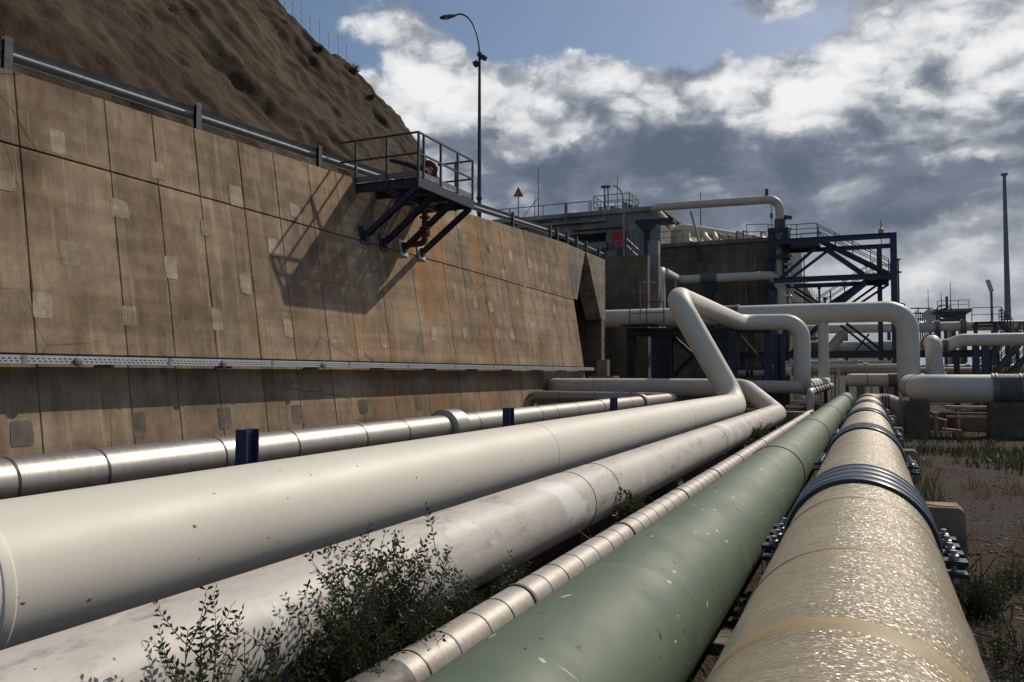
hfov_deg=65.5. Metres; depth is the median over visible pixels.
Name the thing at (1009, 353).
catwalk
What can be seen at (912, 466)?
pipe saddle
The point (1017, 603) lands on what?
pebbles
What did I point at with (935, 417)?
pipe support stand
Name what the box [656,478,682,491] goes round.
concrete sleeper
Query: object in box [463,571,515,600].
concrete sleeper
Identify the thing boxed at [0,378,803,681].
stained pipe
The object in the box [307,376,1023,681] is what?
ground
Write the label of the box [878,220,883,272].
beacon
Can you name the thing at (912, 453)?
concrete block
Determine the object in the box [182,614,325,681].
shrub
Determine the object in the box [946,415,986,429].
rusty pipe
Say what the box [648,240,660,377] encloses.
duct column
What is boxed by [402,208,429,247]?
fire water riser
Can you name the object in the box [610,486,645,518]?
shrub
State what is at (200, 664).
shrub
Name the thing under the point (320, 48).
dry tuft
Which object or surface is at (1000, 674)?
weed
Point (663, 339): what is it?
pipe support
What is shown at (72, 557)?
white pipe
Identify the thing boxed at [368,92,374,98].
dry tuft
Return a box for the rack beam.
[739,349,991,411]
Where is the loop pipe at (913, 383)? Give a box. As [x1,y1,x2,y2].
[605,301,1023,402]
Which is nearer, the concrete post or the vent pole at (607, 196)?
the concrete post
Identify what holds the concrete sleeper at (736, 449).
on the ground at (1004, 513)
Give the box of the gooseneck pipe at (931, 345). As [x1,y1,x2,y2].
[920,334,946,374]
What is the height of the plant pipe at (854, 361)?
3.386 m
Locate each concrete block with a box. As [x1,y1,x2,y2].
[888,415,896,426]
[894,427,903,448]
[903,449,918,482]
[925,501,967,568]
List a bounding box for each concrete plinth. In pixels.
[903,400,929,434]
[986,402,1023,437]
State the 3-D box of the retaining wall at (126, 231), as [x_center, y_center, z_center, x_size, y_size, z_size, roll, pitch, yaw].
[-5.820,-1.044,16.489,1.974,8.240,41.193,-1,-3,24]
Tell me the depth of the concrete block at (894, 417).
23.02 m
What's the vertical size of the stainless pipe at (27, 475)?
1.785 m
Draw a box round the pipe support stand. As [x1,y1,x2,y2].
[930,412,960,432]
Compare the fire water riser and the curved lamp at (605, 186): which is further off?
the curved lamp at (605, 186)
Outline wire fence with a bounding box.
[286,0,346,56]
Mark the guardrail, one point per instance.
(11, 54)
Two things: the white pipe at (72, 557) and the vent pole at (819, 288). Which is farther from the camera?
the vent pole at (819, 288)
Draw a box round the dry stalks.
[911,448,1023,678]
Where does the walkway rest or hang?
on the ground at (1004, 513)
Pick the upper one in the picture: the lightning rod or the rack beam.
the lightning rod
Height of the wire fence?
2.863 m
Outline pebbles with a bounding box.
[915,466,1023,681]
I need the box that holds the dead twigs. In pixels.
[936,475,1023,679]
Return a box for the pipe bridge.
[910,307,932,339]
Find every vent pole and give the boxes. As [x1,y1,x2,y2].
[607,187,608,205]
[817,287,820,301]
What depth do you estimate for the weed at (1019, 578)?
6.39 m
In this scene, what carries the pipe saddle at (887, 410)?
on the fibre pipe at (855, 584)
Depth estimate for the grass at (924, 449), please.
17.48 m
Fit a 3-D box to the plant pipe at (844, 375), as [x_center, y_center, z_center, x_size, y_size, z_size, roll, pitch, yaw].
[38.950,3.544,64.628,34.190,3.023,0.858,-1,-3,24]
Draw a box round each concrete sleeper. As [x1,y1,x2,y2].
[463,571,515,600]
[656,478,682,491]
[706,629,731,653]
[726,443,745,457]
[763,426,777,435]
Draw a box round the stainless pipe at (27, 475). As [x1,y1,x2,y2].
[0,391,676,499]
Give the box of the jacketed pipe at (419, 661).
[345,383,834,681]
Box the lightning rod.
[523,167,538,216]
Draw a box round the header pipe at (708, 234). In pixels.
[671,224,763,242]
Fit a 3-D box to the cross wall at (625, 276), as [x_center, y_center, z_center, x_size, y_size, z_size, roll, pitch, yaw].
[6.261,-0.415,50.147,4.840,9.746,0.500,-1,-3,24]
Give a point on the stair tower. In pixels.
(878, 279)
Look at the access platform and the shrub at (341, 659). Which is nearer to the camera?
the shrub at (341, 659)
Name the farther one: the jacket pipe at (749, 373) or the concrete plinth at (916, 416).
the jacket pipe at (749, 373)
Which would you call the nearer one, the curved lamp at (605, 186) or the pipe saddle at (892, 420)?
the pipe saddle at (892, 420)
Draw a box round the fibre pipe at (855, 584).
[705,393,989,681]
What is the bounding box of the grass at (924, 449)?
[427,427,1023,681]
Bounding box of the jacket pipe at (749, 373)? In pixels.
[738,366,790,398]
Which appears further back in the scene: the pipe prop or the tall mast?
the tall mast
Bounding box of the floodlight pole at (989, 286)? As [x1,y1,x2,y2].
[986,279,993,363]
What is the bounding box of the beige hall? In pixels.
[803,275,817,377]
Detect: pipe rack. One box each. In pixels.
[235,428,258,465]
[503,408,513,426]
[610,398,617,410]
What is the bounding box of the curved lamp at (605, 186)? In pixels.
[601,185,623,255]
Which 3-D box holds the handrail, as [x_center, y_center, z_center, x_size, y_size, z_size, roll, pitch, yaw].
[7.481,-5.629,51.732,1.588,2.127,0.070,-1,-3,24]
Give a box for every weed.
[952,570,1021,618]
[970,623,1023,666]
[985,560,1023,591]
[988,661,1023,681]
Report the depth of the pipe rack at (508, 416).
11.50 m
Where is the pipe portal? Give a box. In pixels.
[728,329,785,409]
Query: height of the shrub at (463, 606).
0.621 m
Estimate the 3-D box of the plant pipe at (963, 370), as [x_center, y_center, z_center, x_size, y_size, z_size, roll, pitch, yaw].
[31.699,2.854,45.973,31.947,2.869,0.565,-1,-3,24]
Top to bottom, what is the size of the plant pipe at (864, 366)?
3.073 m
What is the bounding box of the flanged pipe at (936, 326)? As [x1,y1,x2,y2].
[806,296,1023,391]
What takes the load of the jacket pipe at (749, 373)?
on the ground at (1004, 513)
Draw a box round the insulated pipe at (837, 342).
[810,329,891,402]
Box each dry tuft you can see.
[314,44,323,50]
[345,62,360,75]
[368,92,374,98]
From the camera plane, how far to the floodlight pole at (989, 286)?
60.47 m
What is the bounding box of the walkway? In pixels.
[971,307,1013,363]
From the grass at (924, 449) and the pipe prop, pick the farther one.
the pipe prop
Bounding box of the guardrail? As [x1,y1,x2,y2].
[0,35,603,256]
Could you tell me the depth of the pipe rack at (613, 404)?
16.23 m
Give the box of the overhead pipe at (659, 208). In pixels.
[651,189,783,333]
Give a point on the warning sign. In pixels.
(518, 193)
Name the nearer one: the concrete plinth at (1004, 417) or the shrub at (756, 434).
the shrub at (756, 434)
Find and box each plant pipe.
[773,362,900,398]
[785,359,891,399]
[791,366,1023,409]
[811,358,891,396]
[811,359,866,400]
[811,374,981,399]
[823,363,1023,403]
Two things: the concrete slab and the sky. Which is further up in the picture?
the sky
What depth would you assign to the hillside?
28.03 m
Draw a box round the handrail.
[615,238,638,256]
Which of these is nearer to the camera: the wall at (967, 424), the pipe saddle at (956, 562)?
the pipe saddle at (956, 562)
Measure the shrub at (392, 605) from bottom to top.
1.068 m
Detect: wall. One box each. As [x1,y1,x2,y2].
[0,68,584,456]
[565,243,604,377]
[600,255,650,377]
[930,412,986,430]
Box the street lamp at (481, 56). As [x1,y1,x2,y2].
[440,13,487,216]
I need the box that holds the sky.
[279,0,1023,364]
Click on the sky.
(906, 115)
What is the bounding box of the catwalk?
[980,322,1023,374]
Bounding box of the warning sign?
[513,187,522,228]
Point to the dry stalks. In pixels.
(924, 463)
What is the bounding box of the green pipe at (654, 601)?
[422,392,853,681]
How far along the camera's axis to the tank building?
70.56 m
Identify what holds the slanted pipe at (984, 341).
on the ground at (1004, 513)
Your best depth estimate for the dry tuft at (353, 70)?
38.66 m
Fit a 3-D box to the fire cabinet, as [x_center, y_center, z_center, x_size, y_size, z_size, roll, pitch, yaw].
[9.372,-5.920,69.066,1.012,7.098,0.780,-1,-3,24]
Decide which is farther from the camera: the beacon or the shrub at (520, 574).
the beacon
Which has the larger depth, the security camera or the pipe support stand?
the security camera
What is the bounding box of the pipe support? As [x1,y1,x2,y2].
[620,282,732,396]
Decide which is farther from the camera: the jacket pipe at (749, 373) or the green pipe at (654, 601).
the jacket pipe at (749, 373)
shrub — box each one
[140,583,275,681]
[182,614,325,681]
[275,546,416,681]
[315,502,480,662]
[424,558,486,631]
[487,549,531,598]
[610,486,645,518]
[747,421,771,445]
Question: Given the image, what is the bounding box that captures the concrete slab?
[775,411,814,427]
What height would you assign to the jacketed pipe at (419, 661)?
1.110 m
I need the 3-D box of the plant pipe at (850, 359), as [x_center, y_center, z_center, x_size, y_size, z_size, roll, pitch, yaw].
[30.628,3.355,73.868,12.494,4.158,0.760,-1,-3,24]
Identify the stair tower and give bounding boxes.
[769,223,904,396]
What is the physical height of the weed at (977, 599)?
0.327 m
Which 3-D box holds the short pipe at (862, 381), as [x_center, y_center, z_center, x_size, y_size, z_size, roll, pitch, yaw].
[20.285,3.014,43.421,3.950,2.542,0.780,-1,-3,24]
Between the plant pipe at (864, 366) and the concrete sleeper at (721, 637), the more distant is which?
the plant pipe at (864, 366)
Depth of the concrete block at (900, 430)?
17.92 m
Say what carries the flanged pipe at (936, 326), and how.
on the ground at (1004, 513)
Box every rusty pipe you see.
[945,405,985,428]
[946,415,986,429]
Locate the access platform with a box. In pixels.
[339,131,473,260]
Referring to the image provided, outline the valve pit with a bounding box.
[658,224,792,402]
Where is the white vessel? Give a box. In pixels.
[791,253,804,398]
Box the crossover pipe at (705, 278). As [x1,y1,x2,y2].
[660,267,786,327]
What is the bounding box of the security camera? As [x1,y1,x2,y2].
[780,215,791,222]
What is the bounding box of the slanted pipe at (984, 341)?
[941,333,1023,411]
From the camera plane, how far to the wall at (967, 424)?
30.85 m
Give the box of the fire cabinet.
[613,231,626,255]
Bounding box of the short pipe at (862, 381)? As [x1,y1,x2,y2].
[845,373,924,399]
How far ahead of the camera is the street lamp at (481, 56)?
29.69 m
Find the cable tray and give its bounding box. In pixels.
[0,354,595,370]
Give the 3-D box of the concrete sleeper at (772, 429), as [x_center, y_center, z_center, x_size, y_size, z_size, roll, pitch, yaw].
[7.587,2.875,23.408,0.400,0.764,0.300,-1,-3,24]
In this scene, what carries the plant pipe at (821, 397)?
on the ground at (1004, 513)
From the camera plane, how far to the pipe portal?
39.43 m
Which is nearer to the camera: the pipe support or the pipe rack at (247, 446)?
the pipe rack at (247, 446)
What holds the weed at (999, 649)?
on the ground at (1004, 513)
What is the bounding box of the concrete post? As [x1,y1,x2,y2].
[588,360,618,377]
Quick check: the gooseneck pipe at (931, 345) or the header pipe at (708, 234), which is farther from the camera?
the header pipe at (708, 234)
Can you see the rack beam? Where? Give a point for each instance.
(956, 355)
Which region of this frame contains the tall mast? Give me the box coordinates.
[1001,173,1012,363]
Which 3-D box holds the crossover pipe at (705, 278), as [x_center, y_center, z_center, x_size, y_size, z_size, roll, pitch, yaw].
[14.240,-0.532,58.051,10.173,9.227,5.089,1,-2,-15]
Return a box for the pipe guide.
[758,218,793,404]
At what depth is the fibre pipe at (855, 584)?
2.86 m
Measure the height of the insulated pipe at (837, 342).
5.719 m
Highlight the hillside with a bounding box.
[0,0,442,203]
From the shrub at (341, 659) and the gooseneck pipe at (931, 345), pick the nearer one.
the shrub at (341, 659)
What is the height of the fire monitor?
1.113 m
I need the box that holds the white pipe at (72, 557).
[0,287,830,649]
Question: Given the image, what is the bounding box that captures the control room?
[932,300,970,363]
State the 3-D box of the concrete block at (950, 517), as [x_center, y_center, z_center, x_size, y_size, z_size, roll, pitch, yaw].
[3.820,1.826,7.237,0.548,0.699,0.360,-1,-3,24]
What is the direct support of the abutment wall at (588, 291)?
on the ground at (1004, 513)
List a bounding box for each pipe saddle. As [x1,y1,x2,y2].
[761,463,968,583]
[814,422,918,477]
[832,407,902,440]
[842,399,894,423]
[847,394,889,413]
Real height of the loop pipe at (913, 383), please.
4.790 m
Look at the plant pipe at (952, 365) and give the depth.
57.79 m
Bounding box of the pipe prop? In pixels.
[635,217,675,254]
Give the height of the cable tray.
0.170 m
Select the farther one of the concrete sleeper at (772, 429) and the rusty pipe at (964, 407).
the rusty pipe at (964, 407)
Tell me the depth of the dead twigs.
7.98 m
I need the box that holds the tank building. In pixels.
[492,193,684,256]
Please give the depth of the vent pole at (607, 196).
73.34 m
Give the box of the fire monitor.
[389,158,437,181]
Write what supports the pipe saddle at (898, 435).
on the fibre pipe at (855, 584)

